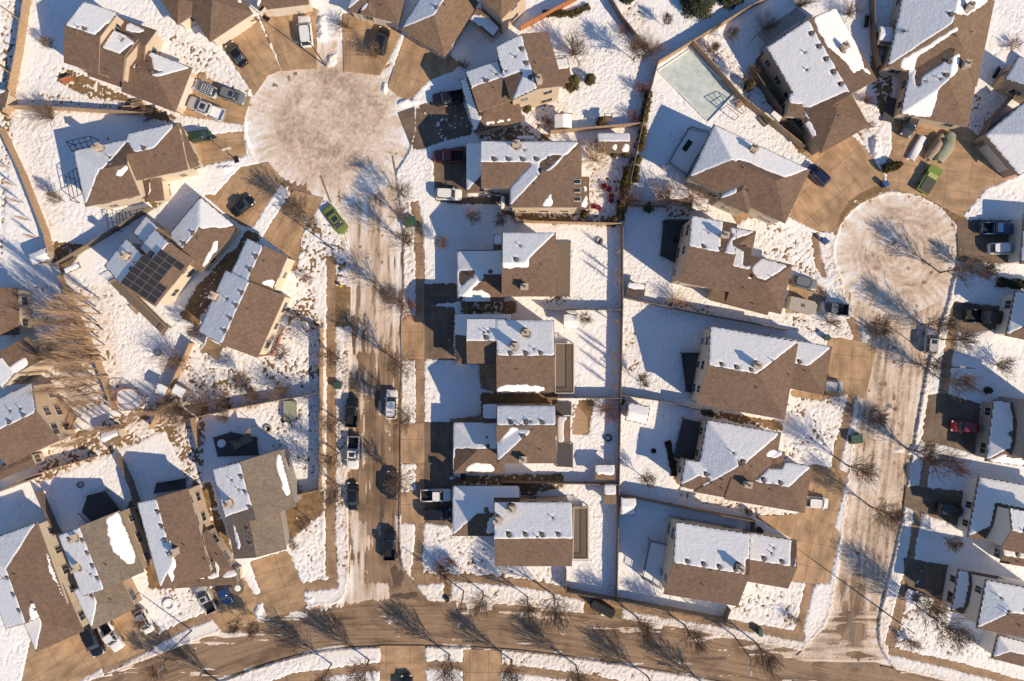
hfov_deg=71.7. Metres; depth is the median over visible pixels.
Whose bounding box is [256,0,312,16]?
house
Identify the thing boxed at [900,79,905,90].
window
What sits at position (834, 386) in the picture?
parked car
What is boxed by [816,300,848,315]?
pickup truck
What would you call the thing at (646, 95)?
cedar shrub
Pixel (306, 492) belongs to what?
fence
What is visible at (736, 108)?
pergola
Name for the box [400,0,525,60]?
house
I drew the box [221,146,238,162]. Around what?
basketball hoop
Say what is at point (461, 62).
bare shrub
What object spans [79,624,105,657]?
parked suv
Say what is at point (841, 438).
sidewalk
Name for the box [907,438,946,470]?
street tree
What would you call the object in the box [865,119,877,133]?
red shrub
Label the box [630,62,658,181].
fence
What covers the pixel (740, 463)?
house
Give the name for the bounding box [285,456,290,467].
window
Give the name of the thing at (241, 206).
parked car
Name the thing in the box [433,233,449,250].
young tree
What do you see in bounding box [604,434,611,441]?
fire pit
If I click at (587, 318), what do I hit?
young tree
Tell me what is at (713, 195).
window
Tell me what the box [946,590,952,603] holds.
window
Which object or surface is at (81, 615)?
window
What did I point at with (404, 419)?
street tree
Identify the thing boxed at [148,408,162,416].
poplar tree
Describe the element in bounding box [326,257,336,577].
sidewalk
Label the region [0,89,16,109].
garden shed
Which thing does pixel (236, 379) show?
young tree
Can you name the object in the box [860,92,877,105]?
red shrub
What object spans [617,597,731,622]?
fence
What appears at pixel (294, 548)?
bare shrub
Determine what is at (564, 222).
fence
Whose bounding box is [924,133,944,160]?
covered boat
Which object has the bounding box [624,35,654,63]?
young tree
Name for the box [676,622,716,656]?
street tree
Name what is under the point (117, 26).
window
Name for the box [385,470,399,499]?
parked suv
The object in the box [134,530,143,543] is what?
window
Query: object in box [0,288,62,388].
house
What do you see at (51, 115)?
tree
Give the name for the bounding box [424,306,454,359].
driveway
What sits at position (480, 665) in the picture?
driveway
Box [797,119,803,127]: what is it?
window
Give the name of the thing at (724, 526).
window
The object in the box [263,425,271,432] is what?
fire pit
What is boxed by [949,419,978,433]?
parked suv
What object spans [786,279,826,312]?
driveway
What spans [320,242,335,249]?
street lamp
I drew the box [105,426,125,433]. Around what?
poplar tree
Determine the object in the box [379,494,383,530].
meltwater
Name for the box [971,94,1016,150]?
fence
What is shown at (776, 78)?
window
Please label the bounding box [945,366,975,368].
street lamp
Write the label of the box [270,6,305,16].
garage door
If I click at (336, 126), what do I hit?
snow cover
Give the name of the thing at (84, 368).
poplar tree
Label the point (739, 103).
garden bench
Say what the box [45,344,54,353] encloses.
window
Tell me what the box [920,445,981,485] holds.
street tree
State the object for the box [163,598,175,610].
fountain
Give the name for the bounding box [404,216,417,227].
utility box
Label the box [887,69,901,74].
window
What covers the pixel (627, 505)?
garden shed
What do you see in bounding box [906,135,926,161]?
covered trailer
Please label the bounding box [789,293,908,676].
road
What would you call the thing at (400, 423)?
kerb
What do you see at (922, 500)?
driveway
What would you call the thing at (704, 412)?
waste bin
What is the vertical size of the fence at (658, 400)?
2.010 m
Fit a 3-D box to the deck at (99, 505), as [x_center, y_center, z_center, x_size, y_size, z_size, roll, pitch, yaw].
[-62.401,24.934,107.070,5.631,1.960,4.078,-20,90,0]
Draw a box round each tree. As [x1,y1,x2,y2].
[13,214,30,220]
[21,96,65,132]
[25,316,69,330]
[25,382,59,397]
[28,349,64,362]
[30,300,101,320]
[33,327,99,346]
[35,373,75,383]
[38,35,55,48]
[40,352,107,374]
[41,294,95,314]
[41,341,72,351]
[43,345,100,368]
[44,189,64,205]
[45,321,103,338]
[45,376,101,398]
[50,312,97,327]
[50,364,76,370]
[50,442,68,448]
[51,295,81,302]
[52,389,105,415]
[53,286,99,302]
[53,369,108,387]
[55,363,95,377]
[58,441,84,448]
[61,337,105,352]
[64,386,104,405]
[69,436,92,444]
[79,431,98,436]
[82,426,97,434]
[92,426,112,430]
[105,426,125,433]
[116,422,133,426]
[123,412,140,419]
[132,616,146,632]
[144,659,170,680]
[146,338,190,375]
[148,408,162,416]
[158,406,172,414]
[183,322,204,340]
[214,408,231,423]
[225,617,243,635]
[227,368,250,390]
[241,620,262,639]
[270,342,291,363]
[278,188,309,219]
[292,512,313,532]
[299,272,313,285]
[300,214,320,235]
[305,344,347,378]
[305,663,339,680]
[310,445,346,475]
[312,404,348,438]
[312,471,348,514]
[342,657,380,680]
[372,278,410,322]
[378,345,416,384]
[382,468,413,499]
[383,404,417,434]
[385,200,415,226]
[385,220,422,259]
[386,177,414,204]
[394,297,421,320]
[427,651,464,680]
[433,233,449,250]
[464,208,481,225]
[466,588,496,620]
[491,211,506,226]
[495,659,524,680]
[511,594,539,626]
[536,590,580,632]
[564,664,598,680]
[575,309,593,326]
[620,0,634,5]
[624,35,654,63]
[627,612,661,650]
[633,369,651,387]
[634,467,659,492]
[660,11,674,25]
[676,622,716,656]
[680,0,716,18]
[710,40,719,50]
[716,0,743,10]
[723,25,740,41]
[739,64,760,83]
[748,640,786,679]
[845,452,882,494]
[861,402,893,429]
[865,311,896,342]
[868,497,910,537]
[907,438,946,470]
[911,589,961,631]
[914,350,953,382]
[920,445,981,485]
[921,304,964,339]
[927,607,979,656]
[939,250,989,289]
[940,365,984,401]
[941,327,984,356]
[942,535,965,553]
[972,257,1000,282]
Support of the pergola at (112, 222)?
on the ground
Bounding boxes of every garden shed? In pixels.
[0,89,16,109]
[28,247,57,265]
[64,262,81,273]
[99,427,127,445]
[154,382,169,397]
[170,383,190,398]
[517,135,534,139]
[554,112,571,129]
[564,314,577,327]
[595,464,615,479]
[597,133,630,153]
[604,113,611,120]
[604,484,615,503]
[620,497,635,515]
[625,402,649,424]
[626,282,645,296]
[667,188,689,206]
[690,197,708,211]
[769,109,782,122]
[877,26,893,48]
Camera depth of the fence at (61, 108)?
106.85 m
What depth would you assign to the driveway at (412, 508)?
107.97 m
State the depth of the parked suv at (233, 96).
106.74 m
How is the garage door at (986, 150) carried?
in the house at (1001, 149)
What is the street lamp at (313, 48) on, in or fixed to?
on the snow cover
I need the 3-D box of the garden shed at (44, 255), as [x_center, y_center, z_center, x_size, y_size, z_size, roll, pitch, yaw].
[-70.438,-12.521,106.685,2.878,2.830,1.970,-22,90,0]
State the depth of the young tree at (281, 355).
104.57 m
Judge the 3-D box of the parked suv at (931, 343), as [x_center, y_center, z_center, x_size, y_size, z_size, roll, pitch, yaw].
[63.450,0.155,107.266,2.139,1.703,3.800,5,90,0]
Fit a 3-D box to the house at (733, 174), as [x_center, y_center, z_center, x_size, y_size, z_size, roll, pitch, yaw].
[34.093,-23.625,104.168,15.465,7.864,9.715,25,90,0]
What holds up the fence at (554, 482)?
on the ground
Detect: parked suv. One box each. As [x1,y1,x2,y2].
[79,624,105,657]
[192,79,219,99]
[219,87,246,105]
[296,15,313,48]
[373,26,389,55]
[384,389,398,418]
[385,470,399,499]
[401,674,412,680]
[435,187,461,200]
[791,275,817,290]
[807,163,830,186]
[899,118,919,137]
[922,329,939,353]
[935,502,962,517]
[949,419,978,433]
[987,241,1012,254]
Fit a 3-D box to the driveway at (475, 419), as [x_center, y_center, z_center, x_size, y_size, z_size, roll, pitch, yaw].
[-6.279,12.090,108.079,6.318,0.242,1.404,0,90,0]
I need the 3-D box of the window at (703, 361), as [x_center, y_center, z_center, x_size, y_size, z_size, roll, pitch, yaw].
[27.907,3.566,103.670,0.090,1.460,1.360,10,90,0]
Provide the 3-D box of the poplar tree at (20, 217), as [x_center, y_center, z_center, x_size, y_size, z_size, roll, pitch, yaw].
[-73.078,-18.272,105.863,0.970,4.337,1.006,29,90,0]
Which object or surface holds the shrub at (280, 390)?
on the ground
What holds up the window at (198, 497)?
in the house at (188, 546)
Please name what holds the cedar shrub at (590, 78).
on the ground
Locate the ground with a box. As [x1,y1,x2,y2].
[0,0,1023,680]
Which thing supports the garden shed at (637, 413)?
on the ground
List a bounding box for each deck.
[55,398,81,430]
[78,489,122,522]
[107,279,171,334]
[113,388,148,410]
[154,477,186,493]
[213,431,259,456]
[554,343,573,393]
[555,402,571,415]
[556,241,570,296]
[556,442,572,467]
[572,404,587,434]
[572,505,588,560]
[640,537,666,589]
[659,220,687,262]
[666,126,709,176]
[673,417,701,460]
[680,352,698,393]
[757,5,813,43]
[880,97,896,123]
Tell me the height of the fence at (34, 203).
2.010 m
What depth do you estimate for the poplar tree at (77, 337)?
98.67 m
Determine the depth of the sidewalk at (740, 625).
107.98 m
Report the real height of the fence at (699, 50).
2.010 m
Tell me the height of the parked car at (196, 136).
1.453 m
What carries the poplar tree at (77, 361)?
on the ground
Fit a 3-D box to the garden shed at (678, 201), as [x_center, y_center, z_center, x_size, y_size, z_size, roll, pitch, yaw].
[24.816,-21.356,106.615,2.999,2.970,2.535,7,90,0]
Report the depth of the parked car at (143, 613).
107.03 m
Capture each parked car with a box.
[134,608,154,634]
[187,128,211,143]
[215,585,233,604]
[225,41,248,67]
[230,194,255,216]
[322,204,348,234]
[346,482,359,509]
[806,495,827,509]
[824,380,842,392]
[904,589,933,606]
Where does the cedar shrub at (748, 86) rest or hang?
on the ground
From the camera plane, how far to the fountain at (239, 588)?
107.14 m
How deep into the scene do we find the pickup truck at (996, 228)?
106.84 m
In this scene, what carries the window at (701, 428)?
in the house at (740, 463)
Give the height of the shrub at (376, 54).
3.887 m
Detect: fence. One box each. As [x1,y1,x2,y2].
[0,6,28,25]
[0,64,18,77]
[0,108,11,118]
[0,127,56,262]
[0,475,43,491]
[2,0,30,115]
[7,105,146,115]
[16,456,98,481]
[34,490,60,534]
[51,206,153,266]
[55,274,118,410]
[114,454,139,506]
[148,343,194,429]
[190,418,202,446]
[193,392,318,418]
[259,327,284,356]
[283,310,318,328]
[297,489,320,495]
[318,327,322,490]
[501,480,619,484]
[515,211,624,224]
[520,0,576,30]
[545,309,622,310]
[545,396,621,398]
[550,122,639,133]
[565,567,616,601]
[608,0,647,49]
[615,224,623,599]
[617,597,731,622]
[619,394,700,410]
[619,493,755,532]
[623,297,789,329]
[627,203,668,207]
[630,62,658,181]
[658,0,765,63]
[691,40,806,148]
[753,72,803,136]
[869,0,882,68]
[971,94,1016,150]
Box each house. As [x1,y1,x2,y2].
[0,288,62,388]
[0,382,76,479]
[0,521,88,651]
[58,506,152,629]
[64,1,196,114]
[73,122,204,209]
[104,196,241,306]
[137,484,242,588]
[161,0,255,45]
[198,238,294,357]
[212,447,301,558]
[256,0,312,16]
[347,0,405,28]
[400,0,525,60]
[453,403,569,472]
[453,485,572,565]
[455,314,554,391]
[457,232,555,301]
[460,31,570,135]
[466,140,588,212]
[660,515,796,605]
[671,215,791,314]
[676,419,811,512]
[683,124,809,224]
[689,326,831,419]
[759,7,876,154]
[878,0,994,129]
[942,566,1023,666]
[957,476,1023,566]
[973,101,1023,177]
[975,396,1023,465]
[992,56,1023,103]
[995,291,1023,339]
[1007,214,1023,264]
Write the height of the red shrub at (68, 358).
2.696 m
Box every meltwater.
[356,429,361,466]
[375,365,380,410]
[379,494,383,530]
[390,565,403,587]
[391,592,417,598]
[694,657,726,660]
[848,608,854,646]
[848,662,863,667]
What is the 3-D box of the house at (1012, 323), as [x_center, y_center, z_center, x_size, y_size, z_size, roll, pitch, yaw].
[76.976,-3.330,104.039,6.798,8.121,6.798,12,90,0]
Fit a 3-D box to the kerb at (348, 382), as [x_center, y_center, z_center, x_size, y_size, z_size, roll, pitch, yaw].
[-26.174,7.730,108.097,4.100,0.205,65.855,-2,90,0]
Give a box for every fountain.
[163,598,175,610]
[231,580,245,594]
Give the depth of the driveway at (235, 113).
107.97 m
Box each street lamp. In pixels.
[160,630,191,670]
[293,41,325,65]
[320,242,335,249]
[457,590,463,627]
[733,635,751,675]
[879,607,914,633]
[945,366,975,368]
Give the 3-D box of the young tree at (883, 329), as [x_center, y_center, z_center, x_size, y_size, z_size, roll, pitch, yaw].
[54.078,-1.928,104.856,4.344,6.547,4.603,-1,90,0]
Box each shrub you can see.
[64,349,80,364]
[74,346,97,365]
[138,107,158,126]
[142,392,199,427]
[156,402,206,436]
[180,381,213,426]
[203,376,233,420]
[232,384,267,414]
[261,372,296,405]
[290,541,297,552]
[329,15,357,32]
[360,39,389,62]
[424,559,453,586]
[443,556,458,570]
[453,58,470,69]
[522,105,531,113]
[543,114,553,127]
[552,21,594,71]
[565,74,580,92]
[581,210,589,218]
[582,137,613,172]
[585,73,595,85]
[592,399,624,422]
[595,116,606,125]
[609,215,617,222]
[610,153,618,157]
[611,181,651,209]
[617,20,630,40]
[622,149,631,157]
[627,109,647,126]
[631,173,639,183]
[632,79,653,97]
[633,154,642,164]
[633,164,640,173]
[636,32,674,60]
[636,142,645,151]
[637,134,646,142]
[638,126,647,134]
[639,112,648,122]
[641,98,651,107]
[641,105,650,113]
[643,90,651,99]
[643,201,654,212]
[645,168,685,213]
[665,288,692,312]
[675,185,711,216]
[702,35,721,57]
[743,7,789,36]
[743,79,755,92]
[788,0,821,9]
[789,614,802,626]
[824,314,843,330]
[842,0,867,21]
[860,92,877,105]
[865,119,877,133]
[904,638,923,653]
[983,387,993,393]
[995,355,1020,380]
[1006,32,1023,53]
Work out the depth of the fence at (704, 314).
106.20 m
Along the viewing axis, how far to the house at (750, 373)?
101.89 m
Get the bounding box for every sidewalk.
[101,578,337,673]
[249,64,402,201]
[272,661,618,680]
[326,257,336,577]
[410,201,423,576]
[414,574,804,641]
[795,317,861,632]
[812,232,825,276]
[886,306,955,645]
[888,647,1022,680]
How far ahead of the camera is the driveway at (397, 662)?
107.97 m
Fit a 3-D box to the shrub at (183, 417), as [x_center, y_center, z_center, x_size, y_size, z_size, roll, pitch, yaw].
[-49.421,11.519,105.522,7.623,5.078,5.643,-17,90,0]
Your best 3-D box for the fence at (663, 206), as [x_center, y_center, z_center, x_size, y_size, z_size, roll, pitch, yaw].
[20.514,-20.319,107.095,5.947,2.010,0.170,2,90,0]
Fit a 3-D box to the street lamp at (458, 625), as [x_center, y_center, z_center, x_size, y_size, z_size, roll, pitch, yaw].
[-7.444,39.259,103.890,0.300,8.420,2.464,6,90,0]
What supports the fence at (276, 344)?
on the ground
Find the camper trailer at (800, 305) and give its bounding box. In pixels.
[785,296,816,314]
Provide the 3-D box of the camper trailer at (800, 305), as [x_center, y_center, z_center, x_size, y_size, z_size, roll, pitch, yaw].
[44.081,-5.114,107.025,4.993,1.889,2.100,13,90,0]
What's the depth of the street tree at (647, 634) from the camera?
102.23 m
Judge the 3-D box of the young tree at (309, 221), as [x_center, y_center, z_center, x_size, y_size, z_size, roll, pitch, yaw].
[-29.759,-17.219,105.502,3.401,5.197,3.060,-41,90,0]
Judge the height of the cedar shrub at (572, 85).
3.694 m
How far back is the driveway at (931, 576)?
107.97 m
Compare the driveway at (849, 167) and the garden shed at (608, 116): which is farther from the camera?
the driveway at (849, 167)
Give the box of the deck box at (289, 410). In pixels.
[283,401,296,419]
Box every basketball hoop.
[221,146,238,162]
[259,7,269,21]
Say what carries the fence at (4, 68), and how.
on the ground
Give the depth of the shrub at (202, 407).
105.78 m
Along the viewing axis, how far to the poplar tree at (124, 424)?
105.40 m
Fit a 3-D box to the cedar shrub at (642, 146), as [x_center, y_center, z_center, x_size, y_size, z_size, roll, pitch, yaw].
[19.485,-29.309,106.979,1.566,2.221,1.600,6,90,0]
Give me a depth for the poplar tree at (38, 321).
101.39 m
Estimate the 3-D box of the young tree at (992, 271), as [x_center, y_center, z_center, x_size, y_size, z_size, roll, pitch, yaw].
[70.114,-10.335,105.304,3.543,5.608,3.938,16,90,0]
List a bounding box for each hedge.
[542,3,590,17]
[614,164,634,220]
[664,440,676,476]
[880,161,903,173]
[995,276,1023,289]
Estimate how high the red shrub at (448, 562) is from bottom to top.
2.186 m
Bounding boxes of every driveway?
[21,634,102,680]
[96,605,158,666]
[180,71,250,124]
[194,131,245,165]
[205,162,282,227]
[208,577,255,631]
[222,16,280,95]
[250,551,306,618]
[259,7,317,70]
[263,190,323,270]
[287,670,321,680]
[342,13,401,74]
[380,645,425,680]
[388,36,462,99]
[398,101,471,149]
[401,316,423,358]
[401,423,423,462]
[401,489,423,522]
[424,284,456,305]
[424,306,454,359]
[424,422,453,485]
[424,478,452,529]
[433,146,499,203]
[450,416,482,421]
[463,649,500,680]
[479,364,496,392]
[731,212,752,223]
[755,516,839,582]
[784,464,846,526]
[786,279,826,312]
[789,136,884,232]
[791,338,875,399]
[802,136,881,199]
[885,119,1015,216]
[903,486,962,524]
[904,558,947,612]
[922,394,980,453]
[950,302,999,333]
[956,220,1010,262]
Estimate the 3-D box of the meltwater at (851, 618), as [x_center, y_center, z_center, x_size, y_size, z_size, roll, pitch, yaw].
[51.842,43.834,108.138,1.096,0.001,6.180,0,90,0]
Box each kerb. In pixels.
[91,600,942,680]
[221,646,715,680]
[320,176,350,606]
[392,156,427,599]
[797,294,858,655]
[878,286,951,668]
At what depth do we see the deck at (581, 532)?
107.10 m
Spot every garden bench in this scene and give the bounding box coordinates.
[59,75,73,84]
[122,105,134,110]
[128,303,138,314]
[736,97,745,108]
[758,115,768,126]
[863,14,868,26]
[992,66,1000,78]
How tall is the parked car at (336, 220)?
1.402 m
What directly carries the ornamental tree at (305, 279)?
on the ground
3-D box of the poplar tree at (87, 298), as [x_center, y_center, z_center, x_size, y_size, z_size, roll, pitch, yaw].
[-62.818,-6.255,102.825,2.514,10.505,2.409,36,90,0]
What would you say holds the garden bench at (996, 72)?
on the ground
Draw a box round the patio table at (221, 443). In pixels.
[217,439,225,447]
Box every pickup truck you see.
[97,621,125,651]
[186,96,226,122]
[194,586,218,614]
[344,396,359,427]
[345,436,360,468]
[382,529,396,560]
[420,488,451,502]
[432,89,463,106]
[433,148,463,163]
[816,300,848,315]
[916,164,942,195]
[963,308,1003,324]
[978,221,1012,234]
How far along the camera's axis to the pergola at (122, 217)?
107.41 m
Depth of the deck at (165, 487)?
107.50 m
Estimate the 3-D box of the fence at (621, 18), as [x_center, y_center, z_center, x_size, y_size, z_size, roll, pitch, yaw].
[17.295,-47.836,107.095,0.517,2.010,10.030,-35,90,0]
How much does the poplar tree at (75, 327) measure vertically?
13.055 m
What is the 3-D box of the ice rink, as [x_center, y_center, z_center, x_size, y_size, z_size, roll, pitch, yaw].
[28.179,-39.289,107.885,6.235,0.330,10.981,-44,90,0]
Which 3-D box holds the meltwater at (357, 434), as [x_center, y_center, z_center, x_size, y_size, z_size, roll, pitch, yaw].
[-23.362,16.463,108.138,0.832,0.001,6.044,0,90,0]
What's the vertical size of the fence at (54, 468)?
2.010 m
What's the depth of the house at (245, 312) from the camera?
102.09 m
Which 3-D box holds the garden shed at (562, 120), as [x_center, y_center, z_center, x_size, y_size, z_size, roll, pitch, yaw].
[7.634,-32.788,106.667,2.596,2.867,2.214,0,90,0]
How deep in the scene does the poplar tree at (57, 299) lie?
102.92 m
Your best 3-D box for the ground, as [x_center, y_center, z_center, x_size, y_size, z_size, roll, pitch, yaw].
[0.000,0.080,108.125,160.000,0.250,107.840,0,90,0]
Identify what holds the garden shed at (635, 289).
on the ground
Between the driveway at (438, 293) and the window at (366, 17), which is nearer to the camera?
the window at (366, 17)
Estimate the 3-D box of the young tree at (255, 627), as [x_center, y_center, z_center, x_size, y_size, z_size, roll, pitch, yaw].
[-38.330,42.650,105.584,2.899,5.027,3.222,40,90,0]
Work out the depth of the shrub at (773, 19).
105.85 m
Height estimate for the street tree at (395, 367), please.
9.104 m
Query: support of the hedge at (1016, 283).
on the ground
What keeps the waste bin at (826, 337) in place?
on the ground
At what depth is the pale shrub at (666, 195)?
105.12 m
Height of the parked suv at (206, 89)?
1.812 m
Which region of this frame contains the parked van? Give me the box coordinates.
[424,507,450,521]
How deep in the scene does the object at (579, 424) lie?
107.90 m
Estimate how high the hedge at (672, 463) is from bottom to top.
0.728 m
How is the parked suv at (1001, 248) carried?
on the driveway at (971, 241)
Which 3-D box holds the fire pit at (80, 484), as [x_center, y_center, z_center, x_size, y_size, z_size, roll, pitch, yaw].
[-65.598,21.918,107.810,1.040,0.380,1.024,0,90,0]
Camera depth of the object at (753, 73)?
104.66 m
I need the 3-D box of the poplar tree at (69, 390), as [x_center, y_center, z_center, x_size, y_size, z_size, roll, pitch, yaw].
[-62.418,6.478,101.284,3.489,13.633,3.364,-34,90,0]
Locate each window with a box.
[10,375,25,382]
[21,296,27,305]
[22,318,28,326]
[22,374,37,381]
[33,453,42,462]
[42,407,51,415]
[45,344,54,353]
[45,387,55,397]
[49,423,60,434]
[53,404,62,415]
[54,545,62,554]
[61,564,69,574]
[62,423,69,430]
[68,584,75,593]
[77,610,85,620]
[107,204,120,207]
[114,22,120,30]
[128,514,134,522]
[128,588,137,600]
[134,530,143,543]
[142,550,150,560]
[151,45,157,52]
[170,289,179,295]
[185,268,195,277]
[195,491,201,501]
[200,511,206,521]
[212,533,219,542]
[223,551,230,560]
[237,567,240,579]
[280,302,287,312]
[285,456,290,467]
[364,15,374,20]
[510,12,517,23]
[541,97,552,103]
[543,89,552,95]
[667,522,670,534]
[670,526,674,539]
[685,224,689,236]
[699,426,702,435]
[701,360,704,369]
[705,336,708,345]
[707,192,717,197]
[721,525,734,528]
[759,216,771,222]
[764,59,770,67]
[774,75,781,85]
[781,103,785,115]
[783,90,788,99]
[784,117,798,120]
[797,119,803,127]
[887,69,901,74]
[896,101,901,109]
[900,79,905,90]
[942,123,953,126]
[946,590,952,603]
[949,574,955,583]
[962,518,968,527]
[965,500,972,508]
[974,584,982,594]
[979,442,986,454]
[984,406,990,415]
[993,547,1001,558]
[1004,300,1011,308]
[1006,88,1022,96]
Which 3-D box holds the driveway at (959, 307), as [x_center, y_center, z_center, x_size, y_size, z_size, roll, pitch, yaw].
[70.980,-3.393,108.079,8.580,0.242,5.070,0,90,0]
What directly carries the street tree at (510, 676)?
on the ground
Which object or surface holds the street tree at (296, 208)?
on the ground
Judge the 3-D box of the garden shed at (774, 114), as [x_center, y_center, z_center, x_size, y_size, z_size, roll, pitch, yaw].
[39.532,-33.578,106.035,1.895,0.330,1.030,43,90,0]
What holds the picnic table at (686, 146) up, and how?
on the deck at (681, 161)
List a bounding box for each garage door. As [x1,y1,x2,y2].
[178,76,195,110]
[219,20,250,43]
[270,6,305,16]
[359,14,392,27]
[978,144,1007,171]
[1007,224,1019,257]
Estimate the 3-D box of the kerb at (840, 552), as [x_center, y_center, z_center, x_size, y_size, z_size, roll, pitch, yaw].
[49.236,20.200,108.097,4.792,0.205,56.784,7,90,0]
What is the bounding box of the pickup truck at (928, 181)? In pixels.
[916,164,942,195]
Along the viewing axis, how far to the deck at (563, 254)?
107.50 m
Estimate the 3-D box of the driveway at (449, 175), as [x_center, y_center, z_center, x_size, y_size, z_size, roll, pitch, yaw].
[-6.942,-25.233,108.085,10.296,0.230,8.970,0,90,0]
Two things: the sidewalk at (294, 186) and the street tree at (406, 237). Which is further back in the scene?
the sidewalk at (294, 186)
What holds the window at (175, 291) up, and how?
in the house at (161, 264)
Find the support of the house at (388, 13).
on the ground
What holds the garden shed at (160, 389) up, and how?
on the ground
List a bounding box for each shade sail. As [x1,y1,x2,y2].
[200,338,223,361]
[228,424,257,449]
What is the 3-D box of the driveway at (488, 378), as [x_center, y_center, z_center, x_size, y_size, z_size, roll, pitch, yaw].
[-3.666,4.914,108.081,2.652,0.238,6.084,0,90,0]
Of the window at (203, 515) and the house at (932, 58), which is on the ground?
the house at (932, 58)
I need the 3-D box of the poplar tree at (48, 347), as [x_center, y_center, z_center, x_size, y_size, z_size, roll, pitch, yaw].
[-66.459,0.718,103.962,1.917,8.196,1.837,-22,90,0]
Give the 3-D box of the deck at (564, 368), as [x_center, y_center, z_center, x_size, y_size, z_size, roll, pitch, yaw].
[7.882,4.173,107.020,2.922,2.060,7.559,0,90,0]
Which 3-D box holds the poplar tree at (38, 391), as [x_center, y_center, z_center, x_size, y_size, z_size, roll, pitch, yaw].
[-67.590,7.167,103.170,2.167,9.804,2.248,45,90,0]
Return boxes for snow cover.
[0,0,1023,680]
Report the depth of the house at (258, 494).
102.74 m
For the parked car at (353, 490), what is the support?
on the road at (381, 459)
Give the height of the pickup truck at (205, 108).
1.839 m
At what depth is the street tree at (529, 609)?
102.68 m
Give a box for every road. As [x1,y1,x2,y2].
[92,600,941,680]
[345,194,426,601]
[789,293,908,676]
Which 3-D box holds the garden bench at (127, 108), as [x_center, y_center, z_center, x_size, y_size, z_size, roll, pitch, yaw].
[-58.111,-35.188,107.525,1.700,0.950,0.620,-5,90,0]
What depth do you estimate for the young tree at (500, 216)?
104.97 m
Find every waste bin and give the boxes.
[700,409,707,415]
[708,410,715,416]
[746,509,752,515]
[756,526,763,532]
[823,334,830,340]
[880,180,888,187]
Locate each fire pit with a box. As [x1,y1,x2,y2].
[77,481,83,487]
[154,349,161,355]
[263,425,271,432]
[595,237,602,244]
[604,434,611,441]
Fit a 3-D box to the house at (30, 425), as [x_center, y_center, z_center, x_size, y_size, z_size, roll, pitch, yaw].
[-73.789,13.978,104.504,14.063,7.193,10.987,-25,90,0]
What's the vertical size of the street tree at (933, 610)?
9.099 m
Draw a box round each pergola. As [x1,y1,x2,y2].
[65,168,82,202]
[66,136,98,151]
[105,213,122,231]
[118,212,129,225]
[662,219,688,237]
[722,99,746,120]
[751,8,806,49]
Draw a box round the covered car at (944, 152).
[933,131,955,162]
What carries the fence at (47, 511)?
on the ground
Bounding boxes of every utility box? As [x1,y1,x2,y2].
[333,381,342,388]
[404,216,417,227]
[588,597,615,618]
[756,626,762,636]
[819,237,828,244]
[847,433,863,443]
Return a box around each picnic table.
[130,99,144,110]
[673,237,679,242]
[682,139,692,151]
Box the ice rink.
[657,49,733,121]
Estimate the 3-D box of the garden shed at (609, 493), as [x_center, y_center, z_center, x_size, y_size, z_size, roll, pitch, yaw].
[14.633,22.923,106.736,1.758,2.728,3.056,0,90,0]
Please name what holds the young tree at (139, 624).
on the ground
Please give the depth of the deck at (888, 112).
107.60 m
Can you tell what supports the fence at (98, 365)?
on the ground
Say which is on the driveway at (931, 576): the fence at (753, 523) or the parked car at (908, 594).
the parked car at (908, 594)
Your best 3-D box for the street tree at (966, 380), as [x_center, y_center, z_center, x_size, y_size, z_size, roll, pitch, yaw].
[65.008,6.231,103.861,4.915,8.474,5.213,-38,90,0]
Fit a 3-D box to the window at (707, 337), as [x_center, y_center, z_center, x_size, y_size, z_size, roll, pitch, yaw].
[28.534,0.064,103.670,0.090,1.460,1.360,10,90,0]
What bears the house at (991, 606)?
on the ground
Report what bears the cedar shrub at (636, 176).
on the ground
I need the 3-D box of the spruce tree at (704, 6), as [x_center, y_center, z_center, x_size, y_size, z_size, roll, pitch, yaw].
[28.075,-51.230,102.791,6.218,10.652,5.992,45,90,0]
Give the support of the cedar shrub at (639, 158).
on the ground
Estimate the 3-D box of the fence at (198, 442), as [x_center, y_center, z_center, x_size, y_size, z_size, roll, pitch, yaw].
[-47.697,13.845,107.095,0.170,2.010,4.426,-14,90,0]

